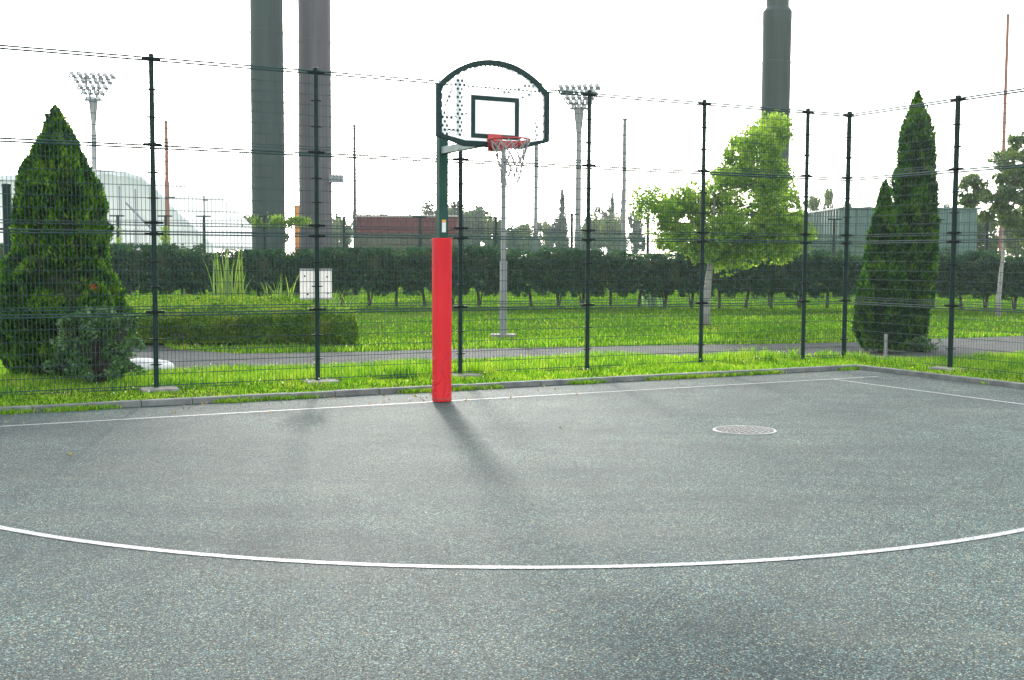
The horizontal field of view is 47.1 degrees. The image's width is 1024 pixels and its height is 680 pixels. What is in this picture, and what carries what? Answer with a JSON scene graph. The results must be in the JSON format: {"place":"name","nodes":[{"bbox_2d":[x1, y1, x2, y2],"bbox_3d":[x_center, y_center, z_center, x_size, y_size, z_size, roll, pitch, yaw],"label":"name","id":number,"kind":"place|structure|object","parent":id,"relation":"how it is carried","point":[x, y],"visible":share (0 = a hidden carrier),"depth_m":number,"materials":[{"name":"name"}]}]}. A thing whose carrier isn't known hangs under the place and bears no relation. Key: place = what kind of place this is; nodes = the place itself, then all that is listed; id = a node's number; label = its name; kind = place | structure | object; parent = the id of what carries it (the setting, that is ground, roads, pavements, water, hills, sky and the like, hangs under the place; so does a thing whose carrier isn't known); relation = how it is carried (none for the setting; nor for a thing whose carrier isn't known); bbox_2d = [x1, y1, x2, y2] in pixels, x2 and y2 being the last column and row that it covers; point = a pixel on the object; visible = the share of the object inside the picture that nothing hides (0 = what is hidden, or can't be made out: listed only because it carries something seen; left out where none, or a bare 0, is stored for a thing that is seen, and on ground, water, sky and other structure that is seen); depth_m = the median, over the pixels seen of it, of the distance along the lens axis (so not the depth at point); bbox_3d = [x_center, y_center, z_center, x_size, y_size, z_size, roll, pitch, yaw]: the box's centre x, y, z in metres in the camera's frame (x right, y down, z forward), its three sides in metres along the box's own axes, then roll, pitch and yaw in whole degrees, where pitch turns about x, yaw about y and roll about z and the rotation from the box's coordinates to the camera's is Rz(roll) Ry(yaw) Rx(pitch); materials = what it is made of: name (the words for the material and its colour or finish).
{"place":"outdoors","nodes":[
{"label":"outdoors","id":0,"kind":"place"},
{"bbox_2d":[0,369,1023,679],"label":"court","id":1,"kind":"object","parent":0,"point":[632,473],"visible":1,"depth_m":7.53,"materials":[{"name":"asphalt"}]},
{"bbox_2d":[5,372,826,512],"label":"fallen leaves","id":2,"kind":"object","parent":1,"relation":"on","point":[70,453],"visible":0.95,"depth_m":14.58,"materials":[{"name":"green plant"}]},
{"bbox_2d":[0,376,877,426],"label":"end line marking","id":3,"kind":"object","parent":1,"relation":"on","point":[405,403],"visible":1,"depth_m":14.15,"materials":[{"name":"paint"}]},
{"bbox_2d":[432,60,549,401],"bbox_3d":[-0.247,-1.144,13.556,1.312,3.975,1.995,0,4,-5],"label":"basketball stand","id":4,"kind":"object","parent":1,"relation":"on","point":[494,120],"visible":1,"depth_m":13.16,"materials":[{"name":"green paint"}]},
{"bbox_2d":[0,365,988,414],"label":"kerb grass","id":5,"kind":"structure","parent":1,"relation":"on","point":[226,400],"depth_m":15.45,"materials":[{"name":"plant"}]},
{"bbox_2d":[0,364,1023,412],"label":"kerb","id":6,"kind":"structure","parent":1,"relation":"on","point":[205,399],"depth_m":16.14,"materials":[{"name":"concrete"}]},
{"bbox_2d":[0,525,1023,568],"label":"arc marking","id":7,"kind":"object","parent":1,"relation":"on","point":[513,567],"visible":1,"depth_m":6.91,"materials":[{"name":"paint"}]},
{"bbox_2d":[713,425,776,434],"bbox_3d":[2.411,0.941,12.173,0.656,0.030,0.656,-1,4,-17],"label":"manhole cover","id":8,"kind":"object","parent":1,"relation":"on","point":[744,430],"visible":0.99,"depth_m":12.14,"materials":[{"name":"metal"}]},
{"bbox_2d":[833,379,1020,403],"bbox_3d":[8.197,1.048,10.901,0.059,0.001,14.750,-2,4,-28],"label":"side line marking","id":9,"kind":"object","parent":1,"relation":"on","point":[928,391],"visible":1,"depth_m":15.84,"materials":[{"name":"paint"}]},
{"bbox_2d":[0,279,1023,406],"bbox_3d":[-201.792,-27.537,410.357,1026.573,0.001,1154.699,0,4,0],"label":"lawn","id":10,"kind":"structure","parent":0,"point":[421,315],"depth_m":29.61,"materials":[{"name":"plant"}]},
{"bbox_2d":[0,242,3,260],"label":"hedge tree","id":11,"kind":"object","parent":10,"relation":"on","point":[1,251],"visible":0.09,"depth_m":41.71,"materials":[{"name":"green plant"}]},
{"bbox_2d":[0,183,11,258],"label":"gate post","id":12,"kind":"object","parent":10,"relation":"on","point":[5,202],"visible":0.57,"depth_m":23.83,"materials":[{"name":"green paint"}]},
{"bbox_2d":[0,103,136,378],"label":"conifer tree","id":13,"kind":"object","parent":10,"relation":"on","point":[98,211],"visible":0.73,"depth_m":16.47,"materials":[{"name":"green plant"}]},
{"bbox_2d":[68,71,116,169],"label":"floodlight mast","id":14,"kind":"object","parent":10,"relation":"on","point":[93,107],"visible":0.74,"depth_m":133.15,"materials":[{"name":"metal"}]},
{"bbox_2d":[42,305,146,383],"bbox_3d":[-5.634,0.084,15.845,1.366,1.132,0.758,1,4,12],"label":"leafy shrub","id":15,"kind":"object","parent":10,"relation":"on","point":[116,346],"visible":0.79,"depth_m":15.78,"materials":[{"name":"green plant"}]},
{"bbox_2d":[0,169,251,252],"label":"sports hall","id":16,"kind":"structure","parent":10,"relation":"on","point":[137,181],"depth_m":119.57,"materials":[{"name":"metal"}]},
{"bbox_2d":[108,243,151,293],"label":"hedge tree","id":17,"kind":"object","parent":10,"relation":"on","point":[117,249],"visible":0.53,"depth_m":41.43,"materials":[{"name":"green plant"}]},
{"bbox_2d":[130,358,173,371],"bbox_3d":[-5.716,0.416,18.070,0.991,0.280,0.854,0,4,3],"label":"white rock","id":18,"kind":"object","parent":10,"relation":"on","point":[140,361],"visible":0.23,"depth_m":17.88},
{"bbox_2d":[129,244,177,293],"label":"hedge tree","id":19,"kind":"object","parent":10,"relation":"on","point":[161,253],"visible":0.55,"depth_m":41.48,"materials":[{"name":"green plant"}]},
{"bbox_2d":[164,120,174,243],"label":"utility pole","id":20,"kind":"object","parent":10,"relation":"on","point":[166,171],"visible":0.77,"depth_m":89.26,"materials":[{"name":"metal"}]},
{"bbox_2d":[157,243,206,296],"bbox_3d":[-11.808,-2.321,42.043,1.584,2.342,1.371,0,4,1],"label":"hedge tree","id":21,"kind":"object","parent":10,"relation":"on","point":[177,265],"visible":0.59,"depth_m":41.57,"materials":[{"name":"green plant"}]},
{"bbox_2d":[181,252,228,295],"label":"hedge tree","id":22,"kind":"object","parent":10,"relation":"on","point":[200,276],"visible":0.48,"depth_m":41.42,"materials":[{"name":"green plant"}]},
{"bbox_2d":[200,243,250,297],"bbox_3d":[-7.719,-1.579,31.993,1.350,2.125,1.122,0,4,0],"label":"tall weed","id":23,"kind":"object","parent":10,"relation":"on","point":[221,287],"visible":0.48,"depth_m":31.88,"materials":[{"name":"green plant"}]},
{"bbox_2d":[210,251,253,294],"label":"hedge tree","id":24,"kind":"object","parent":10,"relation":"on","point":[230,254],"visible":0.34,"depth_m":41.58,"materials":[{"name":"green plant"}]},
{"bbox_2d":[125,292,358,345],"bbox_3d":[-8.653,-0.626,27.135,11.158,0.953,8.950,0,4,0],"label":"hedge","id":25,"kind":"object","parent":10,"relation":"on","point":[172,328],"visible":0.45,"depth_m":23.02,"materials":[{"name":"green plant"}]},
{"bbox_2d":[233,213,251,251],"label":"distant tree","id":26,"kind":"object","parent":10,"relation":"on","point":[245,218],"visible":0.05,"depth_m":238.05,"materials":[{"name":"green plant"}]},
{"bbox_2d":[234,249,277,296],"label":"hedge tree","id":27,"kind":"object","parent":10,"relation":"on","point":[261,262],"visible":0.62,"depth_m":41.63,"materials":[{"name":"green plant"}]},
{"bbox_2d":[250,0,284,250],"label":"steel column","id":28,"kind":"structure","parent":10,"relation":"on","point":[266,32],"depth_m":70.46,"materials":[{"name":"metal"}]},
{"bbox_2d":[250,275,298,300],"bbox_3d":[-6.488,-1.225,32.342,1.500,1.382,1.611,0,4,0],"label":"tall weed","id":29,"kind":"object","parent":10,"relation":"on","point":[281,285],"visible":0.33,"depth_m":32.45,"materials":[{"name":"green plant"}]},
{"bbox_2d":[263,248,310,295],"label":"hedge tree","id":30,"kind":"object","parent":10,"relation":"on","point":[280,260],"visible":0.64,"depth_m":41.55,"materials":[{"name":"green plant"}]},
{"bbox_2d":[294,205,299,252],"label":"orange post","id":31,"kind":"object","parent":10,"relation":"on","point":[297,230],"visible":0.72,"depth_m":65.62,"materials":[{"name":"paint"}]},
{"bbox_2d":[290,248,334,302],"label":"hedge tree","id":32,"kind":"object","parent":10,"relation":"on","point":[309,259],"visible":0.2,"depth_m":41.59,"materials":[{"name":"green plant"}]},
{"bbox_2d":[298,0,343,252],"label":"steel column","id":33,"kind":"structure","parent":10,"relation":"on","point":[314,33],"depth_m":73.41,"materials":[{"name":"metal"}]},
{"bbox_2d":[332,227,339,251],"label":"distant tree","id":34,"kind":"object","parent":10,"relation":"on","point":[334,241],"visible":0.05,"depth_m":207.82,"materials":[{"name":"green plant"}]},
{"bbox_2d":[319,246,359,305],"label":"hedge tree","id":35,"kind":"object","parent":10,"relation":"on","point":[332,264],"visible":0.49,"depth_m":41.59,"materials":[{"name":"green plant"}]},
{"bbox_2d":[332,212,352,247],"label":"distant tree","id":36,"kind":"object","parent":10,"relation":"on","point":[340,225],"visible":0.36,"depth_m":221.77,"materials":[{"name":"green plant"}]},
{"bbox_2d":[311,289,379,322],"bbox_3d":[-4.039,-0.736,27.238,2.200,1.133,2.777,0,4,0],"label":"tall weed","id":37,"kind":"object","parent":10,"relation":"on","point":[325,304],"visible":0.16,"depth_m":27.07,"materials":[{"name":"green plant"}]},
{"bbox_2d":[353,124,356,247],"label":"utility pole","id":38,"kind":"object","parent":10,"relation":"on","point":[354,178],"visible":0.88,"depth_m":84.35,"materials":[{"name":"metal"}]},
{"bbox_2d":[346,246,389,306],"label":"hedge tree","id":39,"kind":"object","parent":10,"relation":"on","point":[369,265],"visible":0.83,"depth_m":41.43,"materials":[{"name":"green plant"}]},
{"bbox_2d":[375,246,417,304],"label":"hedge tree","id":40,"kind":"object","parent":10,"relation":"on","point":[392,264],"visible":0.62,"depth_m":41.47,"materials":[{"name":"green plant"}]},
{"bbox_2d":[355,215,457,283],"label":"storage container","id":41,"kind":"object","parent":10,"relation":"on","point":[379,242],"visible":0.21,"depth_m":79.66,"materials":[{"name":"metal"}]},
{"bbox_2d":[402,246,431,305],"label":"hedge tree","id":42,"kind":"object","parent":10,"relation":"on","point":[423,277],"visible":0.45,"depth_m":41.40,"materials":[{"name":"green plant"}]},
{"bbox_2d":[0,43,855,396],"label":"fence","id":43,"kind":"object","parent":10,"relation":"on","point":[152,143],"visible":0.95,"depth_m":16.61,"materials":[{"name":"metal"}]},
{"bbox_2d":[299,269,331,298],"bbox_3d":[-2.713,-0.776,16.257,0.470,0.425,0.015,-2,4,-28],"label":"notice sign","id":44,"kind":"object","parent":43,"relation":"attached to","point":[306,293],"visible":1,"depth_m":16.24,"materials":[{"name":"metal"}]},
{"bbox_2d":[420,200,449,214],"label":"distant tree","id":45,"kind":"object","parent":10,"relation":"on","point":[425,211],"visible":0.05,"depth_m":221.38,"materials":[{"name":"green plant"}]},
{"bbox_2d":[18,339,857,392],"bbox_3d":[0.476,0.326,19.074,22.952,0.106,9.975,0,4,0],"label":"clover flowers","id":46,"kind":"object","parent":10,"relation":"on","point":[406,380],"visible":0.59,"depth_m":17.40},
{"bbox_2d":[431,245,471,306],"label":"hedge tree","id":47,"kind":"object","parent":10,"relation":"on","point":[454,267],"visible":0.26,"depth_m":41.62,"materials":[{"name":"green plant"}]},
{"bbox_2d":[448,200,477,245],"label":"distant tree","id":48,"kind":"object","parent":10,"relation":"on","point":[471,223],"visible":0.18,"depth_m":196.64,"materials":[{"name":"green plant"}]},
{"bbox_2d":[464,205,491,250],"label":"distant tree","id":49,"kind":"object","parent":10,"relation":"on","point":[479,211],"visible":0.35,"depth_m":205.17,"materials":[{"name":"green plant"}]},
{"bbox_2d":[457,245,499,306],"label":"hedge tree","id":50,"kind":"object","parent":10,"relation":"on","point":[478,257],"visible":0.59,"depth_m":41.66,"materials":[{"name":"green plant"}]},
{"bbox_2d":[480,212,507,253],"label":"distant tree","id":51,"kind":"object","parent":10,"relation":"on","point":[487,242],"visible":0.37,"depth_m":198.54,"materials":[{"name":"green plant"}]},
{"bbox_2d":[484,248,526,296],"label":"hedge tree","id":52,"kind":"object","parent":10,"relation":"on","point":[493,258],"visible":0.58,"depth_m":41.63,"materials":[{"name":"green plant"}]},
{"bbox_2d":[0,330,1023,406],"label":"grass","id":53,"kind":"structure","parent":10,"relation":"on","point":[505,365],"depth_m":18.00,"materials":[{"name":"plant"}]},
{"bbox_2d":[499,225,526,253],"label":"distant tree","id":54,"kind":"object","parent":10,"relation":"on","point":[513,238],"visible":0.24,"depth_m":213.41,"materials":[{"name":"green plant"}]},
{"bbox_2d":[491,83,542,337],"bbox_3d":[0.097,-2.799,25.636,1.105,5.549,0.450,0,4,0],"label":"street lamp","id":55,"kind":"object","parent":10,"relation":"on","point":[503,227],"visible":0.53,"depth_m":25.64,"materials":[{"name":"metal"}]},
{"bbox_2d":[510,251,552,305],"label":"hedge tree","id":56,"kind":"object","parent":10,"relation":"on","point":[531,259],"visible":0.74,"depth_m":41.54,"materials":[{"name":"green plant"}]},
{"bbox_2d":[518,222,548,253],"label":"distant tree","id":57,"kind":"object","parent":10,"relation":"on","point":[527,244],"visible":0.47,"depth_m":206.57,"materials":[{"name":"green plant"}]},
{"bbox_2d":[532,122,538,284],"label":"utility pole","id":58,"kind":"object","parent":10,"relation":"on","point":[535,243],"visible":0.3,"depth_m":74.47,"materials":[{"name":"metal"}]},
{"bbox_2d":[541,215,558,252],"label":"distant tree","id":59,"kind":"object","parent":10,"relation":"on","point":[549,243],"visible":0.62,"depth_m":238.66,"materials":[{"name":"green plant"}]},
{"bbox_2d":[538,246,579,305],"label":"hedge tree","id":60,"kind":"object","parent":10,"relation":"on","point":[562,265],"visible":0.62,"depth_m":41.56,"materials":[{"name":"green plant"}]},
{"bbox_2d":[553,189,569,252],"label":"distant tree","id":61,"kind":"object","parent":10,"relation":"on","point":[564,243],"visible":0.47,"depth_m":238.34,"materials":[{"name":"green plant"}]},
{"bbox_2d":[110,213,1023,291],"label":"court fence","id":62,"kind":"object","parent":10,"relation":"on","point":[834,223],"visible":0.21,"depth_m":61.79,"materials":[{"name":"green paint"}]},
{"bbox_2d":[158,226,170,244],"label":"climbing vine","id":63,"kind":"object","parent":62,"relation":"attached to","point":[166,241],"visible":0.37,"depth_m":61.55,"materials":[{"name":"green plant"}]},
{"bbox_2d":[229,212,326,229],"bbox_3d":[-11.928,-6.212,61.549,5.772,1.028,0.868,0,4,0],"label":"climbing vine","id":64,"kind":"object","parent":62,"relation":"attached to","point":[277,219],"visible":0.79,"depth_m":61.44,"materials":[{"name":"green plant"}]},
{"bbox_2d":[557,82,600,250],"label":"floodlight mast","id":65,"kind":"object","parent":10,"relation":"on","point":[579,117],"visible":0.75,"depth_m":123.58,"materials":[{"name":"metal"}]},
{"bbox_2d":[562,250,603,306],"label":"hedge tree","id":66,"kind":"object","parent":10,"relation":"on","point":[577,264],"visible":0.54,"depth_m":41.57,"materials":[{"name":"green plant"}]},
{"bbox_2d":[581,213,608,249],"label":"distant tree","id":67,"kind":"object","parent":10,"relation":"on","point":[597,235],"visible":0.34,"depth_m":221.89,"materials":[{"name":"green plant"}]},
{"bbox_2d":[593,197,614,251],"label":"distant tree","id":68,"kind":"object","parent":10,"relation":"on","point":[611,206],"visible":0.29,"depth_m":238.26,"materials":[{"name":"green plant"}]},
{"bbox_2d":[590,249,634,304],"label":"hedge tree","id":69,"kind":"object","parent":10,"relation":"on","point":[613,274],"visible":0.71,"depth_m":41.54,"materials":[{"name":"green plant"}]},
{"bbox_2d":[599,212,627,252],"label":"distant tree","id":70,"kind":"object","parent":10,"relation":"on","point":[611,227],"visible":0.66,"depth_m":206.17,"materials":[{"name":"green plant"}]},
{"bbox_2d":[621,118,626,249],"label":"utility pole","id":71,"kind":"object","parent":10,"relation":"on","point":[623,188],"visible":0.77,"depth_m":87.30,"materials":[{"name":"metal"}]},
{"bbox_2d":[627,212,645,255],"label":"distant tree","id":72,"kind":"object","parent":10,"relation":"on","point":[640,226],"visible":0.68,"depth_m":238.34,"materials":[{"name":"green plant"}]},
{"bbox_2d":[616,253,660,306],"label":"hedge tree","id":73,"kind":"object","parent":10,"relation":"on","point":[642,274],"visible":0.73,"depth_m":41.37,"materials":[{"name":"green plant"}]},
{"bbox_2d":[644,253,689,307],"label":"hedge tree","id":74,"kind":"object","parent":10,"relation":"on","point":[665,284],"visible":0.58,"depth_m":41.51,"materials":[{"name":"green plant"}]},
{"bbox_2d":[669,247,714,307],"bbox_3d":[6.443,-2.212,42.035,1.562,2.298,1.377,0,4,-3],"label":"hedge tree","id":75,"kind":"object","parent":10,"relation":"on","point":[680,256],"visible":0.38,"depth_m":41.61,"materials":[{"name":"green plant"}]},
{"bbox_2d":[697,260,742,308],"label":"hedge tree","id":76,"kind":"object","parent":10,"relation":"on","point":[719,287],"visible":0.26,"depth_m":41.45,"materials":[{"name":"green plant"}]},
{"bbox_2d":[627,109,818,325],"bbox_3d":[5.417,-3.217,30.698,4.905,5.802,3.024,0,4,0],"label":"young tree","id":77,"kind":"object","parent":10,"relation":"on","point":[688,195],"visible":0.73,"depth_m":30.10,"materials":[{"name":"green plant"}]},
{"bbox_2d":[724,254,771,307],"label":"hedge tree","id":78,"kind":"object","parent":10,"relation":"on","point":[750,282],"visible":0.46,"depth_m":41.38,"materials":[{"name":"green plant"}]},
{"bbox_2d":[750,254,795,308],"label":"hedge tree","id":79,"kind":"object","parent":10,"relation":"on","point":[773,274],"visible":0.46,"depth_m":41.55,"materials":[{"name":"green plant"}]},
{"bbox_2d":[761,0,791,283],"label":"chimney","id":80,"kind":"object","parent":10,"relation":"on","point":[776,50],"depth_m":80.08,"materials":[{"name":"concrete"}]},
{"bbox_2d":[777,253,823,308],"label":"hedge tree","id":81,"kind":"object","parent":10,"relation":"on","point":[798,266],"visible":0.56,"depth_m":41.58,"materials":[{"name":"green plant"}]},
{"bbox_2d":[808,195,820,211],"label":"distant tree","id":82,"kind":"object","parent":10,"relation":"on","point":[815,202],"visible":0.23,"depth_m":174.51,"materials":[{"name":"green plant"}]},
{"bbox_2d":[822,188,833,209],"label":"distant tree","id":83,"kind":"object","parent":10,"relation":"on","point":[827,200],"visible":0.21,"depth_m":174.28,"materials":[{"name":"green plant"}]},
{"bbox_2d":[807,249,853,308],"bbox_3d":[11.275,-2.157,41.971,1.584,2.240,1.371,0,4,0],"label":"hedge tree","id":84,"kind":"object","parent":10,"relation":"on","point":[833,272],"visible":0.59,"depth_m":41.53,"materials":[{"name":"green plant"}]},
{"bbox_2d":[832,255,863,308],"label":"hedge tree","id":85,"kind":"object","parent":10,"relation":"on","point":[856,274],"visible":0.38,"depth_m":41.46,"materials":[{"name":"green plant"}]},
{"bbox_2d":[851,179,914,352],"bbox_3d":[6.958,-1.363,21.974,1.142,3.312,1.116,0,4,-9],"label":"conifer tree","id":86,"kind":"object","parent":10,"relation":"on","point":[874,283],"visible":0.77,"depth_m":21.71,"materials":[{"name":"green plant"}]},
{"bbox_2d":[884,334,887,355],"bbox_3d":[6.683,0.126,21.022,0.050,0.470,0.050,0,4,0],"label":"wooden stake","id":87,"kind":"object","parent":10,"relation":"on","point":[886,337],"visible":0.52,"depth_m":20.99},
{"bbox_2d":[889,89,941,339],"bbox_3d":[7.774,-2.303,22.750,1.002,5.088,0.978,0,4,-10],"label":"conifer tree","id":88,"kind":"object","parent":10,"relation":"on","point":[917,98],"visible":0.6,"depth_m":22.45,"materials":[{"name":"green plant"}]},
{"bbox_2d":[892,335,942,351],"bbox_3d":[7.633,0.087,22.308,1.057,0.364,0.514,0,4,0],"label":"weedy shrub","id":89,"kind":"object","parent":10,"relation":"on","point":[912,347],"visible":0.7,"depth_m":22.20,"materials":[{"name":"green plant"}]},
{"bbox_2d":[845,88,1023,375],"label":"fence","id":90,"kind":"object","parent":10,"relation":"on","point":[954,232],"visible":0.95,"depth_m":18.64,"materials":[{"name":"metal"}]},
{"bbox_2d":[932,247,961,308],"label":"hedge tree","id":91,"kind":"object","parent":10,"relation":"on","point":[942,261],"visible":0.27,"depth_m":41.59,"materials":[{"name":"green plant"}]},
{"bbox_2d":[939,254,990,308],"bbox_3d":[16.116,-2.044,42.018,1.567,2.050,1.374,1,4,4],"label":"hedge tree","id":92,"kind":"object","parent":10,"relation":"on","point":[961,280],"visible":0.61,"depth_m":41.57,"materials":[{"name":"green plant"}]},
{"bbox_2d":[976,205,998,251],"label":"distant tree","id":93,"kind":"object","parent":10,"relation":"on","point":[994,245],"visible":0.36,"depth_m":89.17,"materials":[{"name":"green plant"}]},
{"bbox_2d":[963,250,1013,309],"bbox_3d":[16.983,-2.126,42.058,1.586,2.221,1.391,0,4,-1],"label":"hedge tree","id":94,"kind":"object","parent":10,"relation":"on","point":[996,267],"visible":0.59,"depth_m":41.65,"materials":[{"name":"green plant"}]},
{"bbox_2d":[958,130,1023,315],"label":"young tree","id":95,"kind":"object","parent":10,"relation":"on","point":[1016,174],"visible":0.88,"depth_m":35.95,"materials":[{"name":"green plant"}]},
{"bbox_2d":[998,14,1009,256],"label":"utility pole","id":96,"kind":"object","parent":10,"relation":"on","point":[1005,84],"visible":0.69,"depth_m":78.95,"materials":[{"name":"metal"}]},
{"bbox_2d":[992,256,1023,308],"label":"hedge tree","id":97,"kind":"object","parent":10,"relation":"on","point":[1019,277],"visible":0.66,"depth_m":41.48,"materials":[{"name":"green plant"}]},
{"bbox_2d":[1005,205,1023,256],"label":"distant tree","id":98,"kind":"object","parent":10,"relation":"on","point":[1017,251],"visible":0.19,"depth_m":89.23,"materials":[{"name":"green plant"}]},
{"bbox_2d":[0,0,1023,259],"label":"sky","id":99,"kind":"structure","parent":0,"point":[855,56],"materials":[{"name":"white"}]},
{"bbox_2d":[128,336,1023,369],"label":"path","id":100,"kind":"structure","parent":0,"point":[182,355],"depth_m":21.71,"materials":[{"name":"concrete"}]},
{"bbox_2d":[642,290,663,305],"bbox_3d":[5.101,-1.797,43.079,1.102,1.156,1.282,0,4,0],"label":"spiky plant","id":101,"kind":"object","parent":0,"point":[649,297],"visible":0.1,"depth_m":43.04,"materials":[{"name":"green plant"}]},
{"bbox_2d":[749,212,813,253],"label":"grey shed","id":102,"kind":"structure","parent":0,"point":[810,217],"depth_m":99.53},
{"bbox_2d":[811,207,980,260],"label":"green shed","id":103,"kind":"structure","parent":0,"point":[865,211],"depth_m":87.63,"materials":[{"name":"metal"}]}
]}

